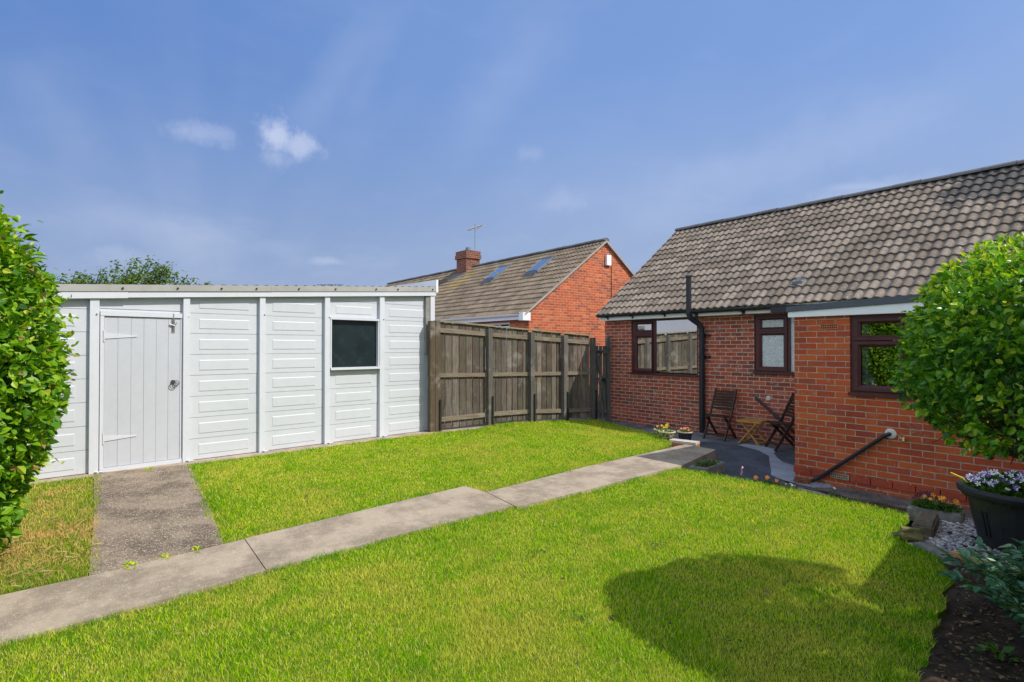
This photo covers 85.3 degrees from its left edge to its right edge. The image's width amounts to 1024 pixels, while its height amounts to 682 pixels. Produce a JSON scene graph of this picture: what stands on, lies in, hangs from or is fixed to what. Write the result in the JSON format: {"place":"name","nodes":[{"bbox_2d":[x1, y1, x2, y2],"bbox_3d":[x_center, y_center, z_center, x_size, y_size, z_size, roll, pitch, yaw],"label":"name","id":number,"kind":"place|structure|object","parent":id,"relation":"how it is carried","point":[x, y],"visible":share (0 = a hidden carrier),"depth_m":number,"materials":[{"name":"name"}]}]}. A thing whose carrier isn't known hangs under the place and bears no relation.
{"place":"outdoors","nodes":[
{"label":"outdoors","id":0,"kind":"place"},
{"bbox_2d":[89,464,223,575],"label":"slab","id":1,"kind":"structure","parent":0,"point":[144,515],"depth_m":5.12,"materials":[{"name":"grey concrete"}]},
{"bbox_2d":[25,280,437,478],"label":"garage","id":2,"kind":"structure","parent":0,"point":[218,370],"depth_m":8.12,"materials":[{"name":"white paint"}]},
{"bbox_2d":[102,314,179,467],"bbox_3d":[-4.871,0.615,7.339,0.862,1.980,0.074,1,-1,-44],"label":"door","id":3,"kind":"structure","parent":2,"relation":"in","point":[142,355],"depth_m":7.32,"materials":[{"name":"paint"}]},
{"bbox_2d":[109,316,179,318],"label":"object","id":4,"kind":"structure","parent":2,"relation":"attached to","point":[142,317],"depth_m":9.87,"materials":[{"name":"white paint"}]},
{"bbox_2d":[330,317,380,369],"bbox_3d":[-2.668,0.048,9.461,0.917,0.867,0.120,1,-1,-44],"label":"window","id":5,"kind":"structure","parent":2,"relation":"in","point":[354,342],"depth_m":9.49,"materials":[{"name":"black glass"}]},
{"bbox_2d":[0,444,715,645],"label":"path","id":6,"kind":"structure","parent":0,"point":[31,611],"depth_m":4.35,"materials":[{"name":"grey concrete"}]},
{"bbox_2d":[123,560,137,569],"bbox_3d":[-2.749,1.606,4.004,0.096,0.030,0.192,0,-1,-38],"label":"weed","id":7,"kind":"object","parent":6,"relation":"on","point":[129,564],"visible":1,"depth_m":4.01,"materials":[{"name":"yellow plant"}]},
{"bbox_2d":[161,552,171,559],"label":"weed","id":8,"kind":"object","parent":6,"relation":"on","point":[166,555],"visible":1,"depth_m":4.17,"materials":[{"name":"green plant"}]},
{"bbox_2d":[191,546,201,552],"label":"weed","id":9,"kind":"object","parent":6,"relation":"on","point":[198,548],"visible":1,"depth_m":4.33,"materials":[{"name":"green plant"}]},
{"bbox_2d":[0,420,954,681],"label":"lawn","id":10,"kind":"structure","parent":0,"point":[422,638],"depth_m":3.54,"materials":[{"name":"green plant"}]},
{"bbox_2d":[0,515,97,588],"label":"straw","id":11,"kind":"object","parent":10,"relation":"on","point":[51,522],"visible":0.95,"depth_m":4.19,"materials":[{"name":"plant"}]},
{"bbox_2d":[0,474,102,594],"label":"grass","id":12,"kind":"structure","parent":10,"relation":"on","point":[72,515],"depth_m":4.69,"materials":[{"name":"green plant"}]},
{"bbox_2d":[186,418,671,543],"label":"grass","id":13,"kind":"structure","parent":10,"relation":"on","point":[525,439],"depth_m":7.33,"materials":[{"name":"green plant"}]},
{"bbox_2d":[145,432,916,678],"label":"fallen leaves","id":14,"kind":"object","parent":10,"relation":"on","point":[765,591],"visible":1,"depth_m":4.36,"materials":[{"name":"plant"}]},
{"bbox_2d":[287,434,878,651],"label":"lawn weeds","id":15,"kind":"object","parent":10,"relation":"on","point":[590,621],"visible":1,"depth_m":4.27,"materials":[{"name":"green plant"}]},
{"bbox_2d":[783,482,797,488],"bbox_3d":[3.125,1.619,6.237,0.150,0.069,0.165,0,-1,16],"label":"bedding plant","id":16,"kind":"object","parent":10,"relation":"on","point":[790,484],"visible":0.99,"depth_m":6.23,"materials":[{"name":"white plant"}]},
{"bbox_2d":[385,238,634,408],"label":"neighbour house","id":17,"kind":"structure","parent":0,"point":[574,288],"depth_m":17.19,"materials":[{"name":"tile"}]},
{"bbox_2d":[465,223,483,250],"bbox_3d":[-1.556,-4.012,23.279,0.851,1.859,0.331,0,-1,33],"label":"tv aerial","id":18,"kind":"object","parent":17,"relation":"attached to","point":[478,226],"visible":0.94,"depth_m":23.32,"materials":[{"name":"metal"}]},
{"bbox_2d":[0,0,1023,286],"label":"sky","id":19,"kind":"structure","parent":0,"point":[227,142],"materials":[{"name":"blue"}]},
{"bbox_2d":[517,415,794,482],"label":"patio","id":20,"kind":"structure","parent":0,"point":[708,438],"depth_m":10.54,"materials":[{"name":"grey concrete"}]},
{"bbox_2d":[658,430,675,440],"bbox_3d":[2.709,1.687,9.722,0.295,0.225,0.297,0,-1,-38],"label":"flower pot","id":21,"kind":"object","parent":20,"relation":"on","point":[667,435],"visible":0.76,"depth_m":9.62,"materials":[{"name":"stone"}]},
{"bbox_2d":[669,438,699,446],"bbox_3d":[2.900,1.743,9.362,0.460,0.135,0.210,0,-1,38],"label":"step","id":22,"kind":"object","parent":20,"relation":"on","point":[677,442],"visible":0.62,"depth_m":9.30,"materials":[{"name":"concrete"}]},
{"bbox_2d":[677,430,692,439],"bbox_3d":[3.044,1.700,9.779,0.274,0.230,0.276,0,-1,-38],"label":"flower pot","id":23,"kind":"object","parent":20,"relation":"on","point":[685,435],"visible":0.71,"depth_m":9.68,"materials":[{"name":"blue ceramic"}]},
{"bbox_2d":[678,427,692,431],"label":"bedding plant","id":24,"kind":"object","parent":23,"relation":"in","point":[683,430],"visible":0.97,"depth_m":9.78,"materials":[{"name":"orange plant"}]},
{"bbox_2d":[703,388,736,441],"bbox_3d":[3.895,1.371,10.405,0.523,0.933,0.432,1,-1,-42],"label":"folding chair","id":25,"kind":"object","parent":20,"relation":"on","point":[724,404],"visible":1,"depth_m":10.42,"materials":[{"name":"brown wood"}]},
{"bbox_2d":[736,418,768,445],"bbox_3d":[4.265,1.610,9.856,0.370,0.426,0.420,1,-1,-42],"label":"side table","id":26,"kind":"object","parent":20,"relation":"on","point":[751,421],"visible":0.94,"depth_m":9.82,"materials":[{"name":"brown wood"}]},
{"bbox_2d":[765,393,794,451],"bbox_3d":[4.559,1.355,9.287,0.523,0.933,0.432,0,-1,4],"label":"folding chair","id":27,"kind":"object","parent":20,"relation":"on","point":[776,425],"visible":0.72,"depth_m":9.31,"materials":[{"name":"brown wood"}]},
{"bbox_2d":[444,399,966,501],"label":"ground","id":28,"kind":"structure","parent":0,"point":[484,424],"depth_m":13.71,"materials":[{"name":"brown soil"}]},
{"bbox_2d":[0,190,79,550],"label":"hedge shrub","id":29,"kind":"object","parent":28,"relation":"on","point":[26,301],"visible":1,"depth_m":3.97,"materials":[{"name":"green plant"}]},
{"bbox_2d":[57,273,76,283],"bbox_3d":[-18.786,-0.416,23.172,2.323,4.856,1.505,0,-1,-14],"label":"tree","id":30,"kind":"object","parent":28,"relation":"on","point":[62,275],"visible":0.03,"depth_m":23.13,"materials":[{"name":"green plant"}]},
{"bbox_2d":[66,269,107,283],"bbox_3d":[-17.480,-0.426,22.176,2.131,4.854,1.951,0,-1,2],"label":"tree","id":31,"kind":"object","parent":28,"relation":"on","point":[79,279],"visible":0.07,"depth_m":21.65,"materials":[{"name":"green plant"}]},
{"bbox_2d":[78,266,130,283],"bbox_3d":[-16.699,-0.504,22.697,2.408,5.022,1.936,0,-1,-38],"label":"tree","id":32,"kind":"object","parent":28,"relation":"on","point":[101,275],"visible":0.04,"depth_m":22.49,"materials":[{"name":"green plant"}]},
{"bbox_2d":[105,254,173,284],"bbox_3d":[-14.995,-0.768,22.161,2.579,5.537,2.783,0,-1,-38],"label":"tree","id":33,"kind":"object","parent":28,"relation":"on","point":[136,278],"visible":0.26,"depth_m":22.18,"materials":[{"name":"green plant"}]},
{"bbox_2d":[138,266,210,284],"bbox_3d":[-14.146,-0.514,22.659,3.225,5.040,2.920,0,-1,-38],"label":"tree","id":34,"kind":"object","parent":28,"relation":"on","point":[171,282],"visible":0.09,"depth_m":22.63,"materials":[{"name":"green plant"}]},
{"bbox_2d":[29,424,483,484],"bbox_3d":[-3.739,1.757,8.236,8.696,0.174,0.599,1,-1,-43],"label":"kerb strip","id":35,"kind":"object","parent":28,"relation":"on","point":[472,426],"visible":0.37,"depth_m":8.42,"materials":[{"name":"grey concrete"}]},
{"bbox_2d":[428,320,596,431],"bbox_3d":[0.178,0.758,11.549,4.197,2.280,0.160,0,-1,-35],"label":"fence","id":36,"kind":"object","parent":28,"relation":"on","point":[568,362],"visible":0.9,"depth_m":11.38,"materials":[{"name":"brown wood"}]},
{"bbox_2d":[596,338,610,420],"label":"gate","id":37,"kind":"structure","parent":36,"relation":"attached to","point":[604,380],"depth_m":12.84,"materials":[{"name":"brown wood"}]},
{"bbox_2d":[595,159,1023,509],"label":"bungalow","id":38,"kind":"object","parent":28,"relation":"on","point":[766,314],"visible":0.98,"depth_m":9.85,"materials":[{"name":"brick"}]},
{"bbox_2d":[630,317,697,377],"bbox_3d":[3.228,0.131,11.839,0.130,1.215,1.720,0,-1,-38],"label":"window","id":39,"kind":"structure","parent":38,"relation":"in","point":[670,345],"depth_m":11.83,"materials":[{"name":"plastic"}]},
{"bbox_2d":[753,313,794,374],"bbox_3d":[4.914,0.052,9.674,0.130,1.077,1.451,0,-1,-38],"label":"window","id":40,"kind":"structure","parent":38,"relation":"in","point":[774,347],"depth_m":9.96,"materials":[{"name":"plastic"}]},
{"bbox_2d":[848,312,944,398],"bbox_3d":[4.599,0.169,6.187,0.130,0.966,1.536,0,-1,-38],"label":"window","id":41,"kind":"structure","parent":38,"relation":"in","point":[857,389],"depth_m":6.62,"materials":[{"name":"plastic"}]},
{"bbox_2d":[908,517,1017,564],"bbox_3d":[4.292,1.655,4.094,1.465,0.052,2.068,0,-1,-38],"label":"gravel","id":42,"kind":"structure","parent":28,"relation":"on","point":[954,530],"depth_m":4.69,"materials":[{"name":"grey gravel"}]},
{"bbox_2d":[892,526,928,542],"bbox_3d":[3.298,1.613,4.604,0.247,0.136,0.175,0,-1,22],"label":"edging stone","id":43,"kind":"object","parent":42,"relation":"on","point":[909,534],"visible":0.93,"depth_m":4.57,"materials":[{"name":"beige stone"}]},
{"bbox_2d":[912,511,938,537],"bbox_3d":[3.648,1.625,4.902,0.156,0.126,0.525,-1,-1,42],"label":"edging stone","id":44,"kind":"object","parent":42,"relation":"on","point":[926,523],"visible":0.77,"depth_m":4.80,"materials":[{"name":"grey stone"}]},
{"bbox_2d":[907,503,964,524],"bbox_3d":[3.998,1.644,5.250,0.420,0.130,0.210,-1,-1,44],"label":"trough","id":45,"kind":"object","parent":42,"relation":"on","point":[913,511],"visible":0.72,"depth_m":5.15,"materials":[{"name":"stone"}]},
{"bbox_2d":[909,490,963,512],"bbox_3d":[4.000,1.517,5.250,0.243,0.163,0.432,0,-1,-38],"label":"bedding plant","id":46,"kind":"object","parent":45,"relation":"on","point":[928,503],"visible":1,"depth_m":5.24,"materials":[{"name":"green plant"}]},
{"bbox_2d":[913,542,958,561],"bbox_3d":[3.271,1.643,4.278,0.137,0.085,0.344,0,-1,-3],"label":"edging stone","id":47,"kind":"object","parent":42,"relation":"on","point":[930,547],"visible":0.49,"depth_m":4.29,"materials":[{"name":"grey stone"}]},
{"bbox_2d":[949,551,1019,574],"bbox_3d":[3.470,1.625,3.927,0.057,0.096,0.624,0,-1,-34],"label":"edging board","id":48,"kind":"object","parent":42,"relation":"on","point":[956,554],"visible":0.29,"depth_m":4.11,"materials":[{"name":"brown wood"}]},
{"bbox_2d":[956,478,1023,554],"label":"plant pot","id":49,"kind":"object","parent":42,"relation":"on","point":[997,523],"visible":0.78,"depth_m":4.33,"materials":[{"name":"black plastic"}]},
{"bbox_2d":[950,469,1023,508],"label":"viola plant","id":50,"kind":"object","parent":49,"relation":"in","point":[1009,483],"visible":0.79,"depth_m":4.45,"materials":[{"name":"purple plant"}]},
{"bbox_2d":[700,441,794,482],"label":"paving","id":51,"kind":"structure","parent":0,"point":[735,458],"depth_m":8.46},
{"bbox_2d":[689,459,724,473],"bbox_3d":[2.643,1.727,7.527,0.260,0.130,0.620,-1,-1,42],"label":"trough","id":52,"kind":"object","parent":51,"relation":"on","point":[718,468],"visible":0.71,"depth_m":7.42,"materials":[{"name":"stone"}]},
{"bbox_2d":[695,458,719,466],"bbox_3d":[2.627,1.637,7.519,0.546,0.079,0.261,0,-1,-38],"label":"bedding plant","id":53,"kind":"object","parent":52,"relation":"in","point":[707,462],"visible":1,"depth_m":7.51,"materials":[{"name":"green plant"}]},
{"bbox_2d":[740,444,832,487],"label":"footpath","id":54,"kind":"structure","parent":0,"point":[780,469],"depth_m":7.81,"materials":[{"name":"grey concrete"}]},
{"bbox_2d":[793,477,811,483],"bbox_3d":[3.676,1.760,7.039,0.208,0.040,0.210,0,-1,-38],"label":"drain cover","id":55,"kind":"object","parent":54,"relation":"on","point":[805,479],"visible":0.99,"depth_m":6.99,"materials":[{"name":"brown metal"}]},
{"bbox_2d":[710,473,913,526],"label":"soil","id":56,"kind":"structure","parent":0,"point":[882,505],"depth_m":5.92,"materials":[{"name":"brown soil"}]},
{"bbox_2d":[754,475,778,484],"bbox_3d":[2.974,1.622,6.492,0.125,0.109,0.302,0,-1,-23],"label":"bedding plant","id":57,"kind":"object","parent":56,"relation":"on","point":[767,478],"visible":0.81,"depth_m":6.48,"materials":[{"name":"orange plant"}]},
{"bbox_2d":[797,488,837,498],"bbox_3d":[3.425,1.697,6.115,0.059,0.045,0.578,0,-1,-30],"label":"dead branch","id":58,"kind":"object","parent":56,"relation":"on","point":[800,489],"visible":0.36,"depth_m":6.21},
{"bbox_2d":[828,487,839,497],"bbox_3d":[3.486,1.635,6.021,0.125,0.113,0.134,0,-1,-38],"label":"bedding plant","id":59,"kind":"object","parent":56,"relation":"on","point":[834,494],"visible":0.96,"depth_m":6.01,"materials":[{"name":"green plant"}]},
{"bbox_2d":[867,377,876,385],"bbox_3d":[4.344,0.514,6.722,0.120,0.150,0.120,0,-1,-38],"label":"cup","id":60,"kind":"object","parent":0,"point":[871,381],"visible":0.48,"depth_m":6.67,"materials":[{"name":"white ceramic"}]},
{"bbox_2d":[778,482,971,517],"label":"pavement","id":61,"kind":"structure","parent":0,"point":[906,502],"depth_m":6.37,"materials":[{"name":"grey concrete"}]},
{"bbox_2d":[781,477,968,517],"bbox_3d":[3.879,1.736,6.104,1.095,0.034,1.900,0,-1,-38],"label":"debris","id":62,"kind":"object","parent":61,"relation":"on","point":[855,494],"visible":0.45,"depth_m":6.38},
{"bbox_2d":[902,555,1023,681],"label":"soil bed","id":63,"kind":"object","parent":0,"point":[930,672],"visible":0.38,"depth_m":3.06,"materials":[{"name":"brown soil"}]},
{"bbox_2d":[887,231,1023,464],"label":"ball tree","id":64,"kind":"object","parent":63,"relation":"on","point":[972,343],"visible":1,"depth_m":2.78,"materials":[{"name":"green plant"}]},
{"bbox_2d":[935,536,1023,596],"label":"bed shrub","id":65,"kind":"object","parent":63,"relation":"on","point":[1015,574],"visible":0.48,"depth_m":3.43,"materials":[{"name":"green plant"}]},
{"bbox_2d":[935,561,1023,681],"bbox_3d":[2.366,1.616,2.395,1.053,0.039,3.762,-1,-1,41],"label":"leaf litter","id":66,"kind":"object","parent":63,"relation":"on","point":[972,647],"visible":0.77,"depth_m":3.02,"materials":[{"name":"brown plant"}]},
{"bbox_2d":[938,544,1023,636],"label":"bed shrub","id":67,"kind":"object","parent":63,"relation":"on","point":[995,581],"visible":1,"depth_m":2.99,"materials":[{"name":"green plant"}]},
{"bbox_2d":[974,640,1020,663],"bbox_3d":[2.502,1.601,2.873,0.164,0.076,0.178,0,-1,-6],"label":"seedling","id":68,"kind":"object","parent":63,"relation":"on","point":[992,647],"visible":1,"depth_m":2.88,"materials":[{"name":"green plant"}]},
{"bbox_3d":[2.714,1.708,10.105,0.274,0.220,0.276,0,-1,-38],"label":"flower pot","id":69,"kind":"object","parent":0,"visible":0},
{"bbox_2d":[656,425,667,429],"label":"bedding plant","id":70,"kind":"object","parent":69,"relation":"in","point":[660,427],"visible":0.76,"depth_m":10.10,"materials":[{"name":"yellow plant"}]}
]}

